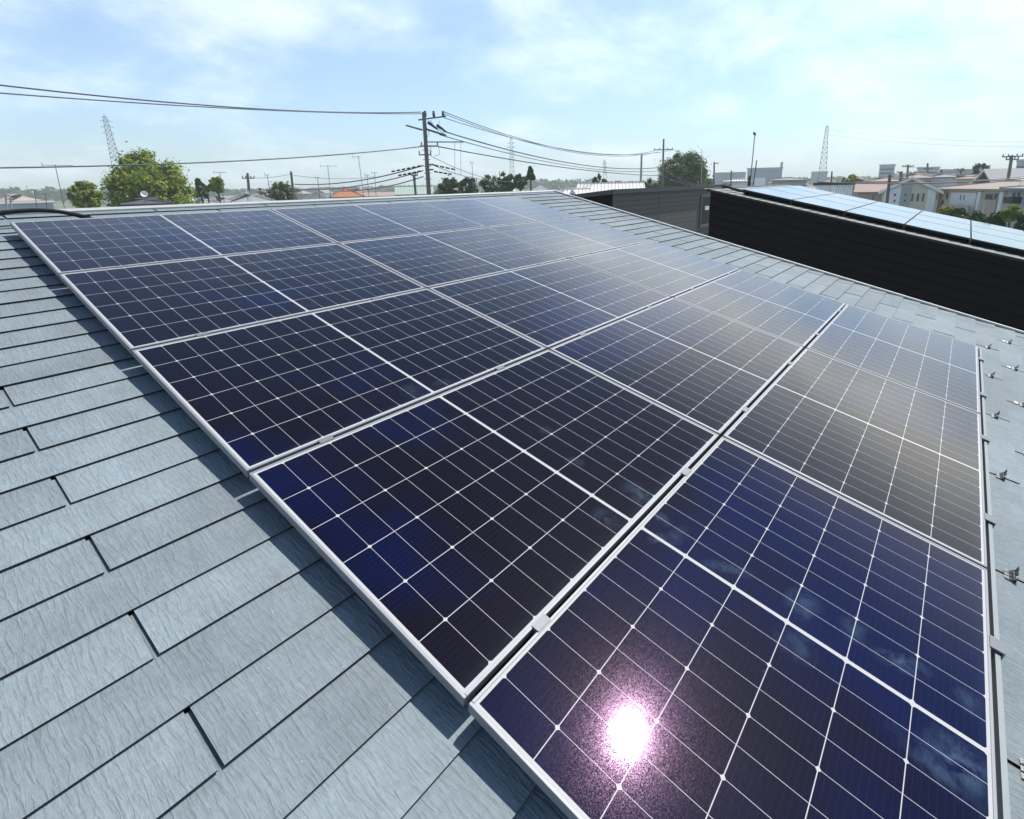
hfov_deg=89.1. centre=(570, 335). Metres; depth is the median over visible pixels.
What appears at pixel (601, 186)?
distant house
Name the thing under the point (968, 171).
building
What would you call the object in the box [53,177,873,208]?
ground
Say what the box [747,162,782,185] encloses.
building
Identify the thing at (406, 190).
distant house
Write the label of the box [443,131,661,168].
power line
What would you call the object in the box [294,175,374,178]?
power line
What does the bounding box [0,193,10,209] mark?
utility pole
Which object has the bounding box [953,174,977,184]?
distant house
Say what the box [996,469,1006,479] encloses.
snow guard
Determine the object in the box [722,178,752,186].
distant house
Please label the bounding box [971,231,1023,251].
solar panel
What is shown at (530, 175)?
tree
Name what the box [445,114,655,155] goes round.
power line
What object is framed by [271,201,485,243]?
solar panel
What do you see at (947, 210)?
shrub
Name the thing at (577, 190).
distant house
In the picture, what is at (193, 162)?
power line
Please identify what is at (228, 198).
distant house
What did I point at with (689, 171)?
tree
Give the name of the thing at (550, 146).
power line
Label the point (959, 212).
shrub
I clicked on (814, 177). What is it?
building
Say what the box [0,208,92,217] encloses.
cable conduit
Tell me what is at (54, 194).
woodland
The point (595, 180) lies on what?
tree
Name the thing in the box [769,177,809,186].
distant house
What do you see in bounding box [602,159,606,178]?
transmission tower
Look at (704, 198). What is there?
window
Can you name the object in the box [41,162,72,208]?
television aerial
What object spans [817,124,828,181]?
transmission tower
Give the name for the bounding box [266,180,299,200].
tree
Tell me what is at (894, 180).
distant house
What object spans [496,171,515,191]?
tree
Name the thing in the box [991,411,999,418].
snow guard
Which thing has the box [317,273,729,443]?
mounting rail
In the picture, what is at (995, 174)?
distant house
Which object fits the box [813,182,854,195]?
balcony fence
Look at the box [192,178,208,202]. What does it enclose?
tree
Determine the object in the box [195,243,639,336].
mounting rail
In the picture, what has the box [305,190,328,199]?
distant house
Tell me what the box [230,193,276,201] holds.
distant house
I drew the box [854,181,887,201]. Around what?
distant house
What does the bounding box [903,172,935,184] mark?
distant house
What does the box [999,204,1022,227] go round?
tree
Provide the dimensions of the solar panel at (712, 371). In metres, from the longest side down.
1.722 x 1.134 x 0.032 m
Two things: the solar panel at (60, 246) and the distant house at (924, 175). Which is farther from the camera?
the distant house at (924, 175)
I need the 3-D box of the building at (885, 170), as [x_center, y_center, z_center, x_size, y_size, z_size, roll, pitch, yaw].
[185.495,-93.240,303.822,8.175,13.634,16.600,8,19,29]
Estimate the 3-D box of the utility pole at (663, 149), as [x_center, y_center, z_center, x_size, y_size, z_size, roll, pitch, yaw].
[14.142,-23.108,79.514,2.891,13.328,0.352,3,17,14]
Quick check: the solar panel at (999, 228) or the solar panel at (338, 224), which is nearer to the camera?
the solar panel at (338, 224)
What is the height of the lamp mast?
11.962 m
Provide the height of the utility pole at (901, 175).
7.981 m
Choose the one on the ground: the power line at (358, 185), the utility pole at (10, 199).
the utility pole at (10, 199)
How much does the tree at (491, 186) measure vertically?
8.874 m
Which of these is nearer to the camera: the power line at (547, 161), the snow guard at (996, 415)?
the snow guard at (996, 415)
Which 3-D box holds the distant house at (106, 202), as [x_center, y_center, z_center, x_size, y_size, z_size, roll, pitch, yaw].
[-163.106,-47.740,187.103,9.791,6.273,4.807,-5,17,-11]
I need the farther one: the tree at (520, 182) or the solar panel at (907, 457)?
the tree at (520, 182)
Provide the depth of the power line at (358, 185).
47.20 m
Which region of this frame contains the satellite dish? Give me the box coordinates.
[140,191,147,205]
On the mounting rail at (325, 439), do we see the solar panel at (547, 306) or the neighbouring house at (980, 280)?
the solar panel at (547, 306)
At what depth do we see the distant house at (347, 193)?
76.01 m
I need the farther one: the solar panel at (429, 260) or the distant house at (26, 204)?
the distant house at (26, 204)
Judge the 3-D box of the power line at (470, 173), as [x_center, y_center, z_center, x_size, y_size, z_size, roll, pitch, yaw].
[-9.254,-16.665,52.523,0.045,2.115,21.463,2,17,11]
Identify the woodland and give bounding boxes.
[0,168,963,202]
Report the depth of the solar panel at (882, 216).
11.26 m
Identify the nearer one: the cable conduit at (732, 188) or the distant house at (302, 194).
the cable conduit at (732, 188)
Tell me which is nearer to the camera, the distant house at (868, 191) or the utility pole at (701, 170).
the utility pole at (701, 170)
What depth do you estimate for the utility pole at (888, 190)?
38.04 m
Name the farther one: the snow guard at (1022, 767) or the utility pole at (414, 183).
the utility pole at (414, 183)
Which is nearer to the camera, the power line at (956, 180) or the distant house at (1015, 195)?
the power line at (956, 180)
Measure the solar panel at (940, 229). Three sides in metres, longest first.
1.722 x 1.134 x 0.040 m
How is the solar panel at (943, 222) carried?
on the rail
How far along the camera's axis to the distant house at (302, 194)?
169.13 m
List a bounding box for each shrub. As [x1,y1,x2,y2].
[937,206,954,215]
[950,207,969,218]
[966,210,988,222]
[987,211,1006,226]
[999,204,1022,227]
[1013,212,1023,230]
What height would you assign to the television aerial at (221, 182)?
4.044 m
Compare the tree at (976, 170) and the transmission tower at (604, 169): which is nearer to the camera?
the tree at (976, 170)
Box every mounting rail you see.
[116,218,563,267]
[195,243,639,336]
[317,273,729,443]
[475,310,841,696]
[978,347,1010,818]
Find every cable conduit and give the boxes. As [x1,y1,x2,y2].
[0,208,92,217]
[721,185,749,193]
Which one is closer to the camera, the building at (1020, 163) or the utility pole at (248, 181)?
the utility pole at (248, 181)
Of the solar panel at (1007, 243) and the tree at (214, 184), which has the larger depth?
the tree at (214, 184)
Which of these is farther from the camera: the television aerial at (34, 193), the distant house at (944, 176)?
the distant house at (944, 176)
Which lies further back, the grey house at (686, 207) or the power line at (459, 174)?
the power line at (459, 174)
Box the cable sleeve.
[391,165,420,171]
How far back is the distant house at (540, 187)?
97.16 m
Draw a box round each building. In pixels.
[715,172,745,184]
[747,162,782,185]
[810,171,827,186]
[878,164,895,177]
[917,167,939,175]
[943,169,972,173]
[1016,159,1023,167]
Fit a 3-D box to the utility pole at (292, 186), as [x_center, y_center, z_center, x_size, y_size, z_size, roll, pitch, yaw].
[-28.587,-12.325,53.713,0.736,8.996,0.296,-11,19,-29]
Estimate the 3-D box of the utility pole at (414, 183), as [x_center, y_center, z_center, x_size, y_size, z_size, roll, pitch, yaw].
[-16.023,-12.591,54.412,0.708,8.606,0.317,-10,19,-28]
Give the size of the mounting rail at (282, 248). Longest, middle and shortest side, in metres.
5.080 x 0.078 x 0.036 m
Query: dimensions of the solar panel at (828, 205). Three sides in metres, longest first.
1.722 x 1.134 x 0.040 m
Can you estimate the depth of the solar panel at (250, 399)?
2.56 m
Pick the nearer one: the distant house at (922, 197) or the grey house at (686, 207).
the grey house at (686, 207)
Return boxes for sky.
[0,0,1023,191]
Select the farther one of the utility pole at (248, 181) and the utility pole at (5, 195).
the utility pole at (248, 181)
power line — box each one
[0,84,420,112]
[0,92,421,113]
[0,146,420,168]
[294,165,423,184]
[294,170,423,189]
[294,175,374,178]
[342,176,423,191]
[431,156,511,181]
[433,165,485,179]
[439,134,661,171]
[439,146,661,175]
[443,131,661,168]
[444,111,652,154]
[444,117,670,154]
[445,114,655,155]
[817,178,1023,183]
[832,135,998,146]
[891,176,1023,180]
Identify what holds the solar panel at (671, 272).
on the mounting rail at (325, 439)
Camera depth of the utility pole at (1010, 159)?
55.30 m
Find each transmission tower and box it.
[100,116,118,169]
[507,138,515,172]
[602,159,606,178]
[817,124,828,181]
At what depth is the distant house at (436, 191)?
72.90 m
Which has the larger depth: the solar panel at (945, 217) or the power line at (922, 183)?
the power line at (922, 183)
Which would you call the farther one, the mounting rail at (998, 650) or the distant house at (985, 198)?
the distant house at (985, 198)
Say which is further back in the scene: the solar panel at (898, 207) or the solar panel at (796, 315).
the solar panel at (898, 207)
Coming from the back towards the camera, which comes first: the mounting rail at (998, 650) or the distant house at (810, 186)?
the distant house at (810, 186)
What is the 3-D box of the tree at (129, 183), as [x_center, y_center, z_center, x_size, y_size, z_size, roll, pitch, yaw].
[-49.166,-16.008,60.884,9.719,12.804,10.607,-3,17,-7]
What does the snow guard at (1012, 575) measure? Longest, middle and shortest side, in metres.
0.074 x 0.042 x 0.039 m
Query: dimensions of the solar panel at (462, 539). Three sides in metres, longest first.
1.722 x 1.134 x 0.032 m
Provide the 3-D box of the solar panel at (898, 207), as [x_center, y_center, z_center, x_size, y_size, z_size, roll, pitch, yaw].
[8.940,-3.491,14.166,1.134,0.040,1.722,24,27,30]
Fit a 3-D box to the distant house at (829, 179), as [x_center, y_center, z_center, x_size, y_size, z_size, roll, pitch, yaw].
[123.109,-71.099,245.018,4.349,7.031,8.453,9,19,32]
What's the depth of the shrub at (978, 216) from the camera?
36.83 m
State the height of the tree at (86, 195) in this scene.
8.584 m
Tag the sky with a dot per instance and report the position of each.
(608, 77)
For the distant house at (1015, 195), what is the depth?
42.40 m
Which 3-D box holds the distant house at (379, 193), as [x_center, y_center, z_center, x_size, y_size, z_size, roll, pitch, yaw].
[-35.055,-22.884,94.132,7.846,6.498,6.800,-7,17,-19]
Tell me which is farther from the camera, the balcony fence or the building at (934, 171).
the building at (934, 171)
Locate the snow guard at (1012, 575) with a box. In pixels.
[1004,566,1019,582]
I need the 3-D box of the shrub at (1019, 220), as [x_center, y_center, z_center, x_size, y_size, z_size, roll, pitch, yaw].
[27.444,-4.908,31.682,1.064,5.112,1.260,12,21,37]
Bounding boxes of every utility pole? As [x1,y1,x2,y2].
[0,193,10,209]
[7,197,13,208]
[242,173,254,192]
[290,171,294,199]
[406,110,463,194]
[411,173,417,194]
[640,154,642,181]
[654,139,672,186]
[701,155,701,185]
[713,162,718,184]
[753,160,756,185]
[885,175,891,202]
[899,171,902,181]
[902,165,913,177]
[1002,154,1023,178]
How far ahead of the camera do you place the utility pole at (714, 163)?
71.84 m
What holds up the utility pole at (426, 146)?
on the ground
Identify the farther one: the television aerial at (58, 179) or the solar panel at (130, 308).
the television aerial at (58, 179)
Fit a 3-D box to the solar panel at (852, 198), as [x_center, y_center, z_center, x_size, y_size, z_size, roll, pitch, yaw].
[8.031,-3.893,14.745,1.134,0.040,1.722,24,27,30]
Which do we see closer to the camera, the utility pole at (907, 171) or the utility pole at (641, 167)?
the utility pole at (907, 171)
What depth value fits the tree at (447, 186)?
69.87 m
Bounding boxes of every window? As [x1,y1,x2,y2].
[699,194,710,227]
[984,194,993,199]
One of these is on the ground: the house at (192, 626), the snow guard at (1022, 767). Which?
the house at (192, 626)
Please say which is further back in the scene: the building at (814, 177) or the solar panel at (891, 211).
the building at (814, 177)
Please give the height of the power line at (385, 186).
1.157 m
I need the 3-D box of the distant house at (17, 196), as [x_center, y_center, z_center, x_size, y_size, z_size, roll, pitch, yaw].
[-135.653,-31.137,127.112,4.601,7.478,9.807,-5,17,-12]
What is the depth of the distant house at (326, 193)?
236.42 m
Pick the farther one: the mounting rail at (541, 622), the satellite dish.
the satellite dish
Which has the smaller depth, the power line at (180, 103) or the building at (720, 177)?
the power line at (180, 103)
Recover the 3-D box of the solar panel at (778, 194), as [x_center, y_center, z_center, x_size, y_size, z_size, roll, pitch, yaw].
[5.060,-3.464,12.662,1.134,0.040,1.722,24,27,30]
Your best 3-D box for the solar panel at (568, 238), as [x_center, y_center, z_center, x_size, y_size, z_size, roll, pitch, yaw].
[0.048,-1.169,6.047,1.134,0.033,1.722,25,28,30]
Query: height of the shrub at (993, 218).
4.952 m
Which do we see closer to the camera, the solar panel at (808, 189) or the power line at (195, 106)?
the solar panel at (808, 189)
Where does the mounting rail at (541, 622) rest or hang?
attached to the house at (192, 626)
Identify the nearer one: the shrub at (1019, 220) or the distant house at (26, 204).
the shrub at (1019, 220)
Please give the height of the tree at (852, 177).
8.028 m
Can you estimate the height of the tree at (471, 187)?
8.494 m
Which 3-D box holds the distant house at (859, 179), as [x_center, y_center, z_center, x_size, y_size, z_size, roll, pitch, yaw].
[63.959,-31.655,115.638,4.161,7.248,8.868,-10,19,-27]
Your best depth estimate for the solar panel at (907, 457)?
2.77 m
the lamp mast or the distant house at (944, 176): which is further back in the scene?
the distant house at (944, 176)
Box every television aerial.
[26,186,38,206]
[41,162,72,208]
[213,170,225,202]
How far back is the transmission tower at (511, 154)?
487.86 m
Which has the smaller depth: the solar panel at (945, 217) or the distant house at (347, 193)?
the solar panel at (945, 217)
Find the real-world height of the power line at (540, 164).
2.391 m
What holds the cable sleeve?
attached to the power line at (360, 180)
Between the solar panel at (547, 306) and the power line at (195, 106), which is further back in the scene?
the power line at (195, 106)
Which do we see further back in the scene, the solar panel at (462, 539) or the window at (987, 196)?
the window at (987, 196)
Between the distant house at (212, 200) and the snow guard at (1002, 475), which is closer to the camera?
the snow guard at (1002, 475)
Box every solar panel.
[10,209,336,277]
[59,243,425,354]
[132,288,545,476]
[249,349,718,705]
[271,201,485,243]
[339,227,567,288]
[420,197,577,226]
[429,258,670,349]
[468,437,997,818]
[488,217,651,258]
[550,298,803,438]
[570,241,738,297]
[673,269,845,348]
[723,348,986,568]
[743,188,806,200]
[768,186,822,196]
[784,185,834,194]
[791,197,857,212]
[806,304,980,413]
[812,195,867,206]
[828,193,877,203]
[845,207,911,225]
[860,204,916,217]
[872,201,921,214]
[904,219,970,239]
[912,214,970,230]
[919,210,970,224]
[971,220,1023,235]
[971,225,1023,241]
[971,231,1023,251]
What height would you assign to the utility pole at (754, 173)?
9.134 m
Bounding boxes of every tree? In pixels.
[65,180,103,207]
[95,141,201,206]
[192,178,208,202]
[207,176,224,202]
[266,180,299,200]
[436,175,462,193]
[458,176,478,192]
[478,174,500,192]
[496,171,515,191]
[513,173,527,190]
[526,166,535,190]
[591,173,607,182]
[644,178,659,187]
[657,147,712,186]
[840,174,856,194]
[972,163,988,173]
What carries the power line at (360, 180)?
attached to the utility pole at (426, 146)
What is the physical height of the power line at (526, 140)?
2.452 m
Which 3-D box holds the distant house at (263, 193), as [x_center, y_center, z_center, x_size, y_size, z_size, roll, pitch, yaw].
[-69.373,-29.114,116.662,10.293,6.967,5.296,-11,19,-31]
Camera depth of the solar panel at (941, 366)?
4.17 m
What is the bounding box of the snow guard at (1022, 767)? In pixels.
[1020,758,1023,779]
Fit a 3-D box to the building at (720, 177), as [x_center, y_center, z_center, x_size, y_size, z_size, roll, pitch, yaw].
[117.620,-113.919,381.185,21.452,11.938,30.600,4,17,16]
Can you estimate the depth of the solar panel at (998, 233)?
11.68 m
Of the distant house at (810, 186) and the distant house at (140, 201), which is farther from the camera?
the distant house at (810, 186)
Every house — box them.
[0,190,1023,818]
[0,193,40,210]
[0,200,54,209]
[101,198,110,206]
[119,197,172,206]
[195,198,218,203]
[214,194,237,202]
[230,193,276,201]
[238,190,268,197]
[295,188,310,199]
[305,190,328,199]
[318,190,332,198]
[329,188,364,197]
[357,191,394,196]
[394,185,433,195]
[431,187,439,194]
[532,184,550,190]
[563,188,590,193]
[573,184,731,235]
[576,182,644,191]
[706,184,1023,330]
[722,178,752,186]
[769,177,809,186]
[806,183,820,189]
[824,178,835,190]
[836,177,867,196]
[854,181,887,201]
[866,176,903,185]
[878,176,943,212]
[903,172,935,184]
[931,173,956,186]
[936,180,1023,215]
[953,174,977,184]
[970,168,1023,183]
[999,185,1023,227]
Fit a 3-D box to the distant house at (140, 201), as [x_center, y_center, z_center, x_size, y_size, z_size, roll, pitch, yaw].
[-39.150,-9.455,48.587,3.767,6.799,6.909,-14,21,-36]
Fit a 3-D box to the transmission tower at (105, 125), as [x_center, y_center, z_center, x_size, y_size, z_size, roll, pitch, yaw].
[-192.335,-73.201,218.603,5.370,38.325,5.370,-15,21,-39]
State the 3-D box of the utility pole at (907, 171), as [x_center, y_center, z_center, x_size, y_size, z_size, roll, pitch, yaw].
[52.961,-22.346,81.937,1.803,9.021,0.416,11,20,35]
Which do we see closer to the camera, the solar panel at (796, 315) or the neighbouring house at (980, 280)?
the solar panel at (796, 315)
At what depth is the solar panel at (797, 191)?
13.94 m
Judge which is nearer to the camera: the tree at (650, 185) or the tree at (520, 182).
the tree at (650, 185)
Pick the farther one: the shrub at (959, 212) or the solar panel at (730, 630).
the shrub at (959, 212)
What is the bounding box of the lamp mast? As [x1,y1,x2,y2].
[747,132,755,185]
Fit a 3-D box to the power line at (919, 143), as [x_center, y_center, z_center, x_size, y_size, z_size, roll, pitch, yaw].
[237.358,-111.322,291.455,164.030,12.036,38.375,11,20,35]
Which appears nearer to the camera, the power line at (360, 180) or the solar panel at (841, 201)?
the solar panel at (841, 201)
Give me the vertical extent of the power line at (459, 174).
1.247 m

